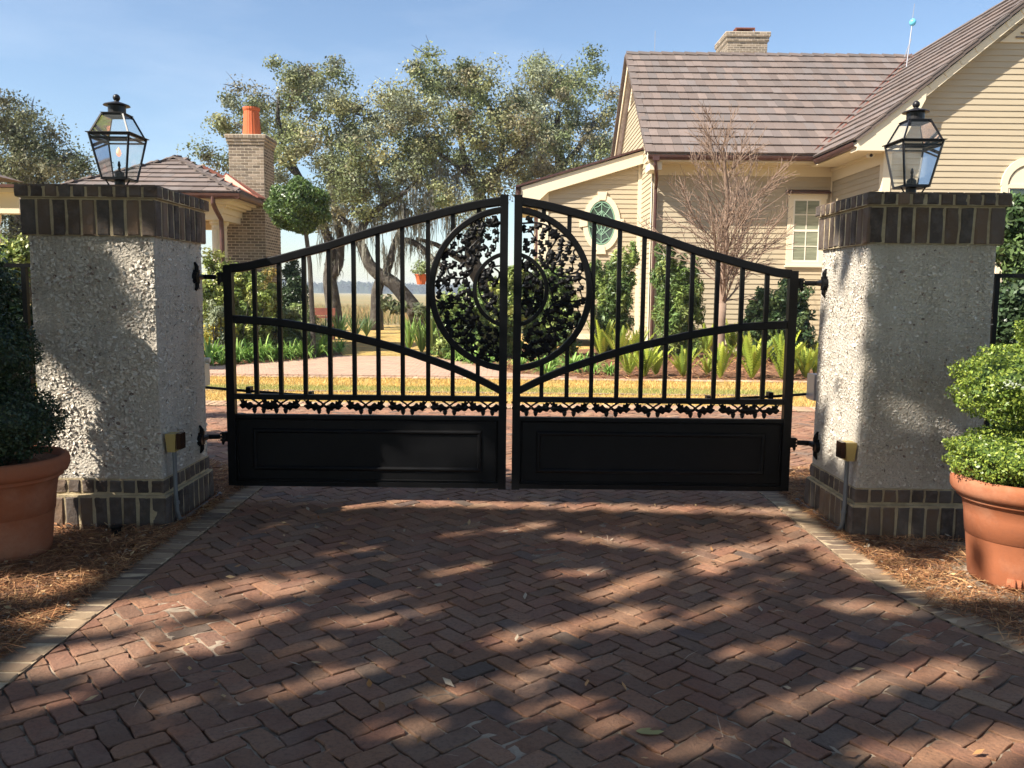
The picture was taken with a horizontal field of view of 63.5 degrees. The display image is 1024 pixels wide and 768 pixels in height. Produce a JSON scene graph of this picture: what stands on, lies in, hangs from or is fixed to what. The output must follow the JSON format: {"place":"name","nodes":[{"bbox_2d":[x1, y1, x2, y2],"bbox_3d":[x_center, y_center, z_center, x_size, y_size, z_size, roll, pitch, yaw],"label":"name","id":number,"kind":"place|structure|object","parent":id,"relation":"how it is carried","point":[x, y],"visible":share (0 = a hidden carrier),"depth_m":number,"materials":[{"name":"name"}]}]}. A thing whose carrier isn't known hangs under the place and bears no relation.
{"place":"outdoors","nodes":[
{"label":"outdoors","id":0,"kind":"place"},
{"bbox_2d":[335,344,437,356],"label":"lawn","id":1,"kind":"structure","parent":0,"point":[366,350],"depth_m":22.18,"materials":[{"name":"yellow plant"}]},
{"bbox_2d":[399,316,421,347],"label":"iris","id":2,"kind":"object","parent":1,"relation":"on","point":[409,339],"visible":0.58,"depth_m":22.87,"materials":[{"name":"green plant"}]},
{"bbox_2d":[405,317,425,351],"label":"iris","id":3,"kind":"object","parent":1,"relation":"on","point":[420,341],"visible":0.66,"depth_m":22.11,"materials":[{"name":"green plant"}]},
{"bbox_2d":[413,309,442,353],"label":"iris","id":4,"kind":"object","parent":1,"relation":"on","point":[433,326],"visible":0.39,"depth_m":21.36,"materials":[{"name":"green plant"}]},
{"bbox_2d":[210,355,576,378],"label":"garden path","id":5,"kind":"structure","parent":0,"point":[366,365],"depth_m":17.10,"materials":[{"name":"concrete"}]},
{"bbox_2d":[307,293,521,326],"bbox_3d":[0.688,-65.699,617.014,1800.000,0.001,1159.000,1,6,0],"label":"marsh","id":6,"kind":"structure","parent":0,"point":[346,299],"depth_m":183.11,"materials":[{"name":"beige plant"}]},
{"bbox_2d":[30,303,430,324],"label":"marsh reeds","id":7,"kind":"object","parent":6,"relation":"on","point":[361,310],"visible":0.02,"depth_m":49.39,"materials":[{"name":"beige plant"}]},
{"bbox_2d":[282,280,472,294],"bbox_3d":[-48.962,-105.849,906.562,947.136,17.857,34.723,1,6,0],"label":"woods","id":8,"kind":"object","parent":6,"relation":"on","point":[361,287],"visible":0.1,"depth_m":896.33,"materials":[{"name":"grey"}]},
{"bbox_2d":[203,325,629,348],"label":"lawn","id":9,"kind":"structure","parent":0,"point":[389,333],"depth_m":30.12,"materials":[{"name":"plant"}]},
{"bbox_2d":[176,53,388,325],"bbox_3d":[-8.726,-7.695,34.070,8.224,11.106,6.577,5,7,32],"label":"live oak","id":10,"kind":"object","parent":9,"relation":"on","point":[298,78],"visible":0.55,"depth_m":33.19,"materials":[{"name":"green plant"}]},
{"bbox_2d":[314,308,334,339],"bbox_3d":[-6.530,-2.041,27.971,1.060,1.050,0.440,1,6,0],"label":"garden bench","id":11,"kind":"object","parent":9,"relation":"on","point":[320,311],"visible":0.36,"depth_m":28.10,"materials":[{"name":"red metal"}]},
{"bbox_2d":[323,313,350,338],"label":"iris","id":12,"kind":"object","parent":9,"relation":"on","point":[341,326],"visible":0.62,"depth_m":27.91,"materials":[{"name":"green plant"}]},
{"bbox_2d":[359,313,375,335],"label":"iris","id":13,"kind":"object","parent":9,"relation":"on","point":[366,328],"visible":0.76,"depth_m":30.04,"materials":[{"name":"green plant"}]},
{"bbox_2d":[315,76,497,333],"bbox_3d":[-4.385,-6.614,32.198,7.808,9.999,7.376,1,6,0],"label":"live oak","id":14,"kind":"object","parent":9,"relation":"on","point":[357,175],"visible":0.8,"depth_m":32.04,"materials":[{"name":"green plant"}]},
{"bbox_2d":[380,293,395,312],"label":"staghorn fern","id":15,"kind":"object","parent":14,"relation":"attached to","point":[385,302],"visible":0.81,"depth_m":31.99,"materials":[{"name":"green plant"}]},
{"bbox_2d":[385,299,410,314],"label":"staghorn fern","id":16,"kind":"object","parent":14,"relation":"attached to","point":[395,308],"visible":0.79,"depth_m":32.05,"materials":[{"name":"green plant"}]},
{"bbox_2d":[410,234,430,283],"bbox_3d":[-3.361,-4.644,30.739,0.896,1.883,0.967,1,6,0],"label":"hanging pot","id":17,"kind":"object","parent":14,"relation":"hanging from","point":[419,271],"visible":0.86,"depth_m":30.59,"materials":[{"name":"orange ceramic"}]},
{"bbox_2d":[411,302,430,317],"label":"staghorn fern","id":18,"kind":"object","parent":14,"relation":"attached to","point":[418,310],"visible":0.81,"depth_m":32.02,"materials":[{"name":"green plant"}]},
{"bbox_2d":[381,36,559,292],"bbox_3d":[-1.586,-7.408,33.300,7.104,11.444,7.539,1,6,0],"label":"live oak","id":19,"kind":"object","parent":9,"relation":"on","point":[458,121],"visible":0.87,"depth_m":32.08,"materials":[{"name":"green plant"}]},
{"bbox_2d":[504,42,619,194],"bbox_3d":[2.415,-8.783,37.040,5.839,12.576,7.237,1,6,0],"label":"live oak","id":20,"kind":"object","parent":9,"relation":"on","point":[555,134],"visible":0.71,"depth_m":35.68,"materials":[{"name":"green plant"}]},
{"bbox_2d":[515,0,1023,351],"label":"clapboard house","id":21,"kind":"structure","parent":9,"relation":"on","point":[831,120],"depth_m":23.62,"materials":[{"name":"beige wood"}]},
{"bbox_2d":[579,192,623,253],"bbox_3d":[2.772,-4.982,25.628,1.360,1.900,0.070,1,6,0],"label":"oval window","id":22,"kind":"structure","parent":21,"relation":"in","point":[602,205],"depth_m":25.61,"materials":[{"name":"beige wood"}]},
{"bbox_2d":[784,190,830,266],"bbox_3d":[8.387,-4.424,23.539,1.220,2.180,0.180,1,6,0],"label":"window","id":23,"kind":"structure","parent":21,"relation":"in","point":[802,204],"depth_m":23.61,"materials":[{"name":"beige wood"}]},
{"bbox_2d":[995,158,1023,284],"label":"window","id":24,"kind":"structure","parent":21,"relation":"in","point":[1017,180],"depth_m":20.21,"materials":[{"name":"beige"}]},
{"bbox_2d":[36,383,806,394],"bbox_3d":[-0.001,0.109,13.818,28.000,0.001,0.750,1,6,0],"label":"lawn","id":25,"kind":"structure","parent":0,"point":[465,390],"depth_m":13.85,"materials":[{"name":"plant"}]},
{"bbox_2d":[0,0,1002,284],"label":"sky","id":26,"kind":"structure","parent":0,"point":[168,61],"materials":[{"name":"blue"}]},
{"bbox_2d":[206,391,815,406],"bbox_3d":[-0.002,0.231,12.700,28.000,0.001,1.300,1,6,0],"label":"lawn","id":27,"kind":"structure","parent":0,"point":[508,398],"depth_m":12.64,"materials":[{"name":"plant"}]},
{"bbox_2d":[36,375,815,406],"bbox_3d":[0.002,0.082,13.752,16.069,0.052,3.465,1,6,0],"label":"grass","id":28,"kind":"structure","parent":27,"relation":"on","point":[464,380],"depth_m":14.11,"materials":[{"name":"yellow plant"}]},
{"bbox_2d":[0,406,1023,767],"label":"driveway","id":29,"kind":"structure","parent":0,"point":[568,604],"depth_m":3.75,"materials":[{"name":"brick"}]},
{"bbox_2d":[0,232,34,388],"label":"evergreen shrub","id":30,"kind":"object","parent":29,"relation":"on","point":[19,246],"visible":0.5,"depth_m":9.27,"materials":[{"name":"green plant"}]},
{"bbox_2d":[0,245,36,394],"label":"evergreen shrub","id":31,"kind":"object","parent":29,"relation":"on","point":[15,304],"visible":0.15,"depth_m":8.15,"materials":[{"name":"green plant"}]},
{"bbox_2d":[0,486,262,690],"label":"brick border","id":32,"kind":"object","parent":29,"relation":"on","point":[24,660],"visible":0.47,"depth_m":4.33,"materials":[{"name":"beige brick"}]},
{"bbox_2d":[0,531,1023,646],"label":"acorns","id":33,"kind":"object","parent":29,"relation":"on","point":[966,608],"visible":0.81,"depth_m":4.52,"materials":[{"name":"brown"}]},
{"bbox_2d":[28,481,1011,767],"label":"fallen leaves","id":34,"kind":"object","parent":29,"relation":"on","point":[448,681],"depth_m":3.55,"materials":[{"name":"brown plant"}]},
{"bbox_2d":[758,491,1023,654],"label":"brick border","id":35,"kind":"object","parent":29,"relation":"on","point":[836,546],"visible":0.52,"depth_m":4.70,"materials":[{"name":"beige brick"}]},
{"bbox_2d":[777,464,1023,645],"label":"pine straw","id":36,"kind":"object","parent":29,"relation":"on","point":[881,560],"visible":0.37,"depth_m":4.86,"materials":[{"name":"brown plant"}]},
{"bbox_2d":[950,466,1023,591],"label":"terracotta pot","id":37,"kind":"object","parent":36,"relation":"on","point":[993,516],"visible":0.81,"depth_m":4.58,"materials":[{"name":"brown ceramic"}]},
{"bbox_2d":[941,318,1023,486],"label":"topiary","id":38,"kind":"object","parent":37,"relation":"on","point":[992,380],"visible":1,"depth_m":4.57,"materials":[{"name":"green plant"}]},
{"label":"ground","id":39,"kind":"structure","parent":0,"visible":0},
{"bbox_2d":[0,88,114,301],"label":"live oak","id":40,"kind":"object","parent":39,"relation":"on","point":[42,162],"visible":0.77,"depth_m":25.53,"materials":[{"name":"green plant"}]},
{"bbox_2d":[0,459,242,661],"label":"mulch","id":41,"kind":"object","parent":39,"relation":"on","point":[52,562],"visible":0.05,"depth_m":4.84,"materials":[{"name":"brown plant"}]},
{"bbox_2d":[0,263,36,444],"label":"iron fence","id":42,"kind":"object","parent":41,"relation":"on","point":[23,267],"visible":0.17,"depth_m":6.16,"materials":[{"name":"black metal"}]},
{"bbox_2d":[0,445,70,563],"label":"terracotta pot","id":43,"kind":"object","parent":41,"relation":"on","point":[28,493],"visible":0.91,"depth_m":4.87,"materials":[{"name":"brown ceramic"}]},
{"bbox_2d":[0,261,69,465],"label":"topiary","id":44,"kind":"object","parent":43,"relation":"on","point":[27,421],"visible":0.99,"depth_m":4.88,"materials":[{"name":"green plant"}]},
{"bbox_2d":[14,183,224,530],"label":"gate pillar","id":45,"kind":"structure","parent":41,"relation":"on","point":[117,276],"depth_m":5.50,"materials":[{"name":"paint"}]},
{"bbox_2d":[85,94,148,184],"bbox_3d":[-2.728,-1.663,5.737,0.304,0.669,0.304,1,6,0],"label":"gas lantern","id":46,"kind":"object","parent":45,"relation":"on","point":[99,142],"visible":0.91,"depth_m":5.71,"materials":[{"name":"black metal"}]},
{"bbox_2d":[165,432,220,520],"bbox_3d":[-2.278,0.606,6.015,0.104,0.643,0.878,1,6,0],"label":"beam sensor","id":47,"kind":"object","parent":45,"relation":"attached to","point":[175,442],"visible":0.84,"depth_m":5.61,"materials":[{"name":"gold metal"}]},
{"bbox_2d":[204,358,210,385],"bbox_3d":[-2.407,-0.097,6.460,0.105,0.220,0.140,1,6,0],"label":"control box","id":48,"kind":"object","parent":45,"relation":"attached to","point":[207,361],"visible":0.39,"depth_m":6.46,"materials":[{"name":"beige"}]},
{"bbox_2d":[218,195,508,489],"bbox_3d":[-1.117,-0.307,6.255,2.181,2.220,0.060,1,6,0],"label":"gate leaf","id":49,"kind":"object","parent":45,"relation":"attached to","point":[361,449],"visible":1,"depth_m":6.29,"materials":[{"name":"black metal"}]},
{"bbox_2d":[205,386,313,393],"bbox_3d":[-1.955,0.054,6.517,1.205,0.063,0.106,2,6,10],"label":"gate opener","id":50,"kind":"object","parent":49,"relation":"attached to","point":[248,389],"visible":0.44,"depth_m":6.49,"materials":[{"name":"black metal"}]},
{"bbox_2d":[206,389,805,396],"bbox_3d":[-0.020,0.151,13.395,16.048,0.038,0.110,1,6,0],"label":"brick border","id":51,"kind":"object","parent":39,"relation":"on","point":[507,392],"visible":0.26,"depth_m":13.36,"materials":[{"name":"brown brick"}]},
{"bbox_2d":[204,345,812,380],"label":"mulch","id":52,"kind":"object","parent":39,"relation":"on","point":[669,368],"visible":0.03,"depth_m":17.60,"materials":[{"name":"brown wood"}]},
{"bbox_2d":[0,175,21,244],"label":"breezeway","id":53,"kind":"object","parent":52,"relation":"on","point":[9,203],"visible":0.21,"depth_m":15.72,"materials":[{"name":"beige"}]},
{"bbox_2d":[61,106,280,301],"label":"garden pavilion","id":54,"kind":"structure","parent":52,"relation":"on","point":[238,220],"depth_m":21.78,"materials":[{"name":"brick"}]},
{"bbox_2d":[203,299,224,359],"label":"grey shrub","id":55,"kind":"object","parent":52,"relation":"on","point":[216,314],"visible":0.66,"depth_m":18.78,"materials":[{"name":"green plant"}]},
{"bbox_2d":[204,336,224,366],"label":"daylily","id":56,"kind":"object","parent":52,"relation":"on","point":[209,352],"visible":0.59,"depth_m":17.73,"materials":[{"name":"green plant"}]},
{"bbox_2d":[203,318,238,352],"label":"golden shrub","id":57,"kind":"object","parent":52,"relation":"on","point":[211,335],"visible":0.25,"depth_m":18.99,"materials":[{"name":"yellow plant"}]},
{"bbox_2d":[201,247,276,352],"bbox_3d":[-6.545,-1.923,19.737,2.110,2.710,1.274,1,6,0],"label":"evergreen shrub","id":58,"kind":"object","parent":52,"relation":"on","point":[214,292],"visible":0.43,"depth_m":19.48,"materials":[{"name":"green plant"}]},
{"bbox_2d":[216,339,261,365],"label":"daylily","id":59,"kind":"object","parent":52,"relation":"on","point":[239,350],"visible":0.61,"depth_m":18.03,"materials":[{"name":"green plant"}]},
{"bbox_2d":[239,340,266,362],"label":"daylily","id":60,"kind":"object","parent":52,"relation":"on","point":[249,356],"visible":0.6,"depth_m":18.31,"materials":[{"name":"green plant"}]},
{"bbox_2d":[235,285,289,346],"bbox_3d":[-6.493,-1.729,21.339,1.451,2.056,2.082,6,8,42],"label":"evergreen shrub","id":61,"kind":"object","parent":52,"relation":"on","point":[240,329],"visible":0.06,"depth_m":20.93,"materials":[{"name":"green plant"}]},
{"bbox_2d":[248,333,277,362],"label":"daylily","id":62,"kind":"object","parent":52,"relation":"on","point":[264,349],"visible":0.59,"depth_m":18.54,"materials":[{"name":"green plant"}]},
{"bbox_2d":[259,266,283,348],"bbox_3d":[-6.003,-1.846,20.415,0.760,2.417,0.834,1,6,0],"label":"conifer","id":63,"kind":"object","parent":52,"relation":"on","point":[271,272],"visible":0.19,"depth_m":20.33,"materials":[{"name":"green plant"}]},
{"bbox_2d":[260,335,297,361],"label":"daylily","id":64,"kind":"object","parent":52,"relation":"on","point":[273,351],"visible":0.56,"depth_m":18.86,"materials":[{"name":"green plant"}]},
{"bbox_2d":[275,340,302,359],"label":"daylily","id":65,"kind":"object","parent":52,"relation":"on","point":[290,356],"visible":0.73,"depth_m":19.22,"materials":[{"name":"green plant"}]},
{"bbox_2d":[282,259,308,348],"bbox_3d":[-5.680,-2.021,21.417,1.030,2.621,1.068,-4,8,-39],"label":"conifer","id":66,"kind":"object","parent":52,"relation":"on","point":[291,288],"visible":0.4,"depth_m":21.13,"materials":[{"name":"green plant"}]},
{"bbox_2d":[261,174,331,357],"bbox_3d":[-5.082,-2.773,19.728,1.601,4.328,1.643,1,6,0],"label":"standard tree","id":67,"kind":"object","parent":52,"relation":"on","point":[300,204],"visible":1,"depth_m":19.22,"materials":[{"name":"green plant"}]},
{"bbox_2d":[282,301,321,355],"bbox_3d":[-5.269,-1.339,20.632,0.996,1.477,1.075,1,6,0],"label":"leafy shrub","id":68,"kind":"object","parent":52,"relation":"on","point":[294,313],"visible":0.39,"depth_m":20.39,"materials":[{"name":"green plant"}]},
{"bbox_2d":[284,335,323,359],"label":"daylily","id":69,"kind":"object","parent":52,"relation":"on","point":[299,347],"visible":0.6,"depth_m":19.52,"materials":[{"name":"green plant"}]},
{"bbox_2d":[297,334,338,357],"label":"daylily","id":70,"kind":"object","parent":52,"relation":"on","point":[321,347],"visible":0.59,"depth_m":20.07,"materials":[{"name":"green plant"}]},
{"bbox_2d":[425,282,493,359],"bbox_3d":[-1.247,-1.453,19.992,1.647,2.014,1.224,1,6,0],"label":"camellia","id":71,"kind":"object","parent":52,"relation":"on","point":[444,345],"visible":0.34,"depth_m":19.71,"materials":[{"name":"green plant"}]},
{"bbox_2d":[481,265,528,357],"bbox_3d":[-0.361,-1.873,20.938,1.576,2.551,1.159,1,6,0],"label":"camellia","id":72,"kind":"object","parent":52,"relation":"on","point":[496,289],"visible":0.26,"depth_m":20.64,"materials":[{"name":"green plant"}]},
{"bbox_2d":[521,258,582,356],"bbox_3d":[0.918,-1.922,21.426,1.894,2.662,1.469,1,6,0],"label":"camellia","id":73,"kind":"object","parent":52,"relation":"on","point":[573,349],"visible":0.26,"depth_m":21.09,"materials":[{"name":"green plant"}]},
{"bbox_2d":[550,352,585,372],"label":"daylily","id":74,"kind":"object","parent":52,"relation":"on","point":[574,359],"visible":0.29,"depth_m":17.45,"materials":[{"name":"green plant"}]},
{"bbox_2d":[583,317,615,353],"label":"fern","id":75,"kind":"object","parent":52,"relation":"on","point":[600,343],"visible":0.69,"depth_m":20.58,"materials":[{"name":"green plant"}]},
{"bbox_2d":[589,240,639,352],"bbox_3d":[2.705,-2.248,22.360,1.267,3.274,1.308,7,9,44],"label":"podocarpus","id":76,"kind":"object","parent":52,"relation":"on","point":[605,288],"visible":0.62,"depth_m":22.11,"materials":[{"name":"green plant"}]},
{"bbox_2d":[598,326,648,361],"bbox_3d":[2.476,-0.967,19.822,0.901,0.872,1.495,-4,8,-36],"label":"fern","id":77,"kind":"object","parent":52,"relation":"on","point":[623,341],"visible":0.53,"depth_m":19.64,"materials":[{"name":"green plant"}]},
{"bbox_2d":[613,353,644,374],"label":"fern","id":78,"kind":"object","parent":52,"relation":"on","point":[629,368],"visible":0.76,"depth_m":16.58,"materials":[{"name":"green plant"}]},
{"bbox_2d":[620,340,662,376],"bbox_3d":[2.607,-0.518,16.290,1.000,0.749,0.801,-3,7,-30],"label":"fern","id":79,"kind":"object","parent":52,"relation":"on","point":[649,359],"visible":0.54,"depth_m":16.26,"materials":[{"name":"green plant"}]},
{"bbox_2d":[645,347,673,374],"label":"fern","id":80,"kind":"object","parent":52,"relation":"on","point":[657,367],"visible":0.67,"depth_m":16.61,"materials":[{"name":"green plant"}]},
{"bbox_2d":[648,243,706,357],"bbox_3d":[4.273,-2.090,21.357,1.450,3.336,1.277,4,7,26],"label":"podocarpus","id":81,"kind":"object","parent":52,"relation":"on","point":[679,297],"visible":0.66,"depth_m":21.10,"materials":[{"name":"green plant"}]},
{"bbox_2d":[668,345,709,376],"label":"fern","id":82,"kind":"object","parent":52,"relation":"on","point":[680,364],"visible":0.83,"depth_m":16.26,"materials":[{"name":"green plant"}]},
{"bbox_2d":[693,354,711,374],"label":"fern","id":83,"kind":"object","parent":52,"relation":"on","point":[707,366],"visible":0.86,"depth_m":16.76,"materials":[{"name":"green plant"}]},
{"bbox_2d":[698,323,712,351],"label":"fern","id":84,"kind":"object","parent":52,"relation":"on","point":[708,341],"visible":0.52,"depth_m":23.41,"materials":[{"name":"green plant"}]},
{"bbox_2d":[622,101,797,361],"bbox_3d":[4.981,-3.559,19.784,3.755,6.192,4.176,-1,7,-17],"label":"bare tree","id":85,"kind":"object","parent":52,"relation":"on","point":[722,232],"visible":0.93,"depth_m":19.56,"materials":[{"name":"brown plant"}]},
{"bbox_2d":[697,342,736,377],"bbox_3d":[4.033,-0.480,16.182,0.928,0.727,0.743,6,9,43],"label":"fern","id":86,"kind":"object","parent":52,"relation":"on","point":[722,353],"visible":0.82,"depth_m":16.08,"materials":[{"name":"green plant"}]},
{"bbox_2d":[725,319,737,351],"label":"fern","id":87,"kind":"object","parent":52,"relation":"on","point":[728,340],"visible":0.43,"depth_m":23.00,"materials":[{"name":"green plant"}]},
{"bbox_2d":[725,331,783,377],"bbox_3d":[4.801,-0.580,16.284,1.209,0.919,1.379,3,7,18],"label":"fern","id":88,"kind":"object","parent":52,"relation":"on","point":[750,355],"visible":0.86,"depth_m":16.15,"materials":[{"name":"green plant"}]},
{"bbox_2d":[754,329,807,378],"bbox_3d":[5.262,-0.603,16.164,0.964,1.000,1.232,3,7,21],"label":"fern","id":89,"kind":"object","parent":52,"relation":"on","point":[779,342],"visible":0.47,"depth_m":15.97,"materials":[{"name":"green plant"}]},
{"bbox_2d":[743,278,818,360],"bbox_3d":[6.546,-1.586,20.392,1.839,2.211,1.698,5,7,33],"label":"camellia","id":90,"kind":"object","parent":52,"relation":"on","point":[753,311],"visible":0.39,"depth_m":20.10,"materials":[{"name":"green plant"}]},
{"bbox_2d":[795,347,817,377],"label":"fern","id":91,"kind":"object","parent":52,"relation":"on","point":[804,366],"visible":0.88,"depth_m":16.29,"materials":[{"name":"green plant"}]},
{"bbox_2d":[210,375,806,382],"bbox_3d":[-0.018,-0.093,15.602,16.063,0.041,0.320,1,6,0],"label":"brick border","id":92,"kind":"object","parent":39,"relation":"on","point":[526,379],"visible":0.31,"depth_m":15.57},
{"bbox_2d":[206,400,814,408],"bbox_3d":[-0.018,0.310,11.919,16.058,0.040,0.230,1,6,0],"label":"brick border","id":93,"kind":"object","parent":39,"relation":"on","point":[413,403],"visible":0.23,"depth_m":11.91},
{"bbox_2d":[206,403,814,411],"bbox_3d":[-0.020,0.335,11.680,16.059,0.041,0.234,1,6,0],"label":"brick border","id":94,"kind":"object","parent":39,"relation":"on","point":[509,407],"visible":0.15,"depth_m":11.69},
{"bbox_2d":[856,541,1023,599],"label":"mulch","id":95,"kind":"object","parent":39,"relation":"on","point":[947,573],"visible":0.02,"depth_m":4.89,"materials":[{"name":"brown wood"}]},
{"bbox_2d":[793,192,1012,541],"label":"gate pillar","id":96,"kind":"structure","parent":95,"relation":"on","point":[906,282],"depth_m":5.45,"materials":[{"name":"concrete"}]},
{"bbox_2d":[511,195,802,490],"bbox_3d":[1.087,-0.284,6.255,2.181,2.220,0.060,1,6,0],"label":"gate leaf","id":97,"kind":"object","parent":96,"relation":"attached to","point":[699,453],"visible":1,"depth_m":6.29,"materials":[{"name":"black metal"}]},
{"bbox_2d":[705,391,805,398],"bbox_3d":[1.918,0.095,6.517,1.205,0.063,0.106,-1,6,-10],"label":"gate opener","id":98,"kind":"object","parent":97,"relation":"attached to","point":[769,395],"visible":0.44,"depth_m":6.49,"materials":[{"name":"black metal"}]},
{"bbox_2d":[806,373,816,400],"bbox_3d":[2.377,0.022,6.478,0.085,0.200,0.160,1,6,0],"label":"control box","id":99,"kind":"object","parent":96,"relation":"attached to","point":[811,386],"visible":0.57,"depth_m":6.46,"materials":[{"name":"silver metal"}]},
{"bbox_2d":[795,440,856,529],"bbox_3d":[2.229,0.657,5.980,0.104,0.643,0.948,1,6,0],"label":"beam sensor","id":100,"kind":"object","parent":96,"relation":"attached to","point":[846,451],"visible":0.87,"depth_m":5.54,"materials":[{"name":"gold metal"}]},
{"bbox_2d":[882,101,946,191],"bbox_3d":[2.757,-1.601,5.687,0.304,0.669,0.304,1,6,0],"label":"gas lantern","id":101,"kind":"object","parent":96,"relation":"on","point":[932,150],"visible":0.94,"depth_m":5.66,"materials":[{"name":"black metal"}]},
{"bbox_2d":[983,274,1023,434],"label":"iron fence","id":102,"kind":"object","parent":95,"relation":"on","point":[995,304],"visible":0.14,"depth_m":6.15,"materials":[{"name":"black metal"}]},
{"bbox_2d":[990,270,1023,432],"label":"evergreen shrub","id":103,"kind":"object","parent":95,"relation":"on","point":[1011,307],"visible":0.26,"depth_m":7.22,"materials":[{"name":"green plant"}]},
{"bbox_2d":[995,190,1023,429],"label":"holly","id":104,"kind":"object","parent":95,"relation":"on","point":[1009,258],"visible":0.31,"depth_m":8.06,"materials":[{"name":"green plant"}]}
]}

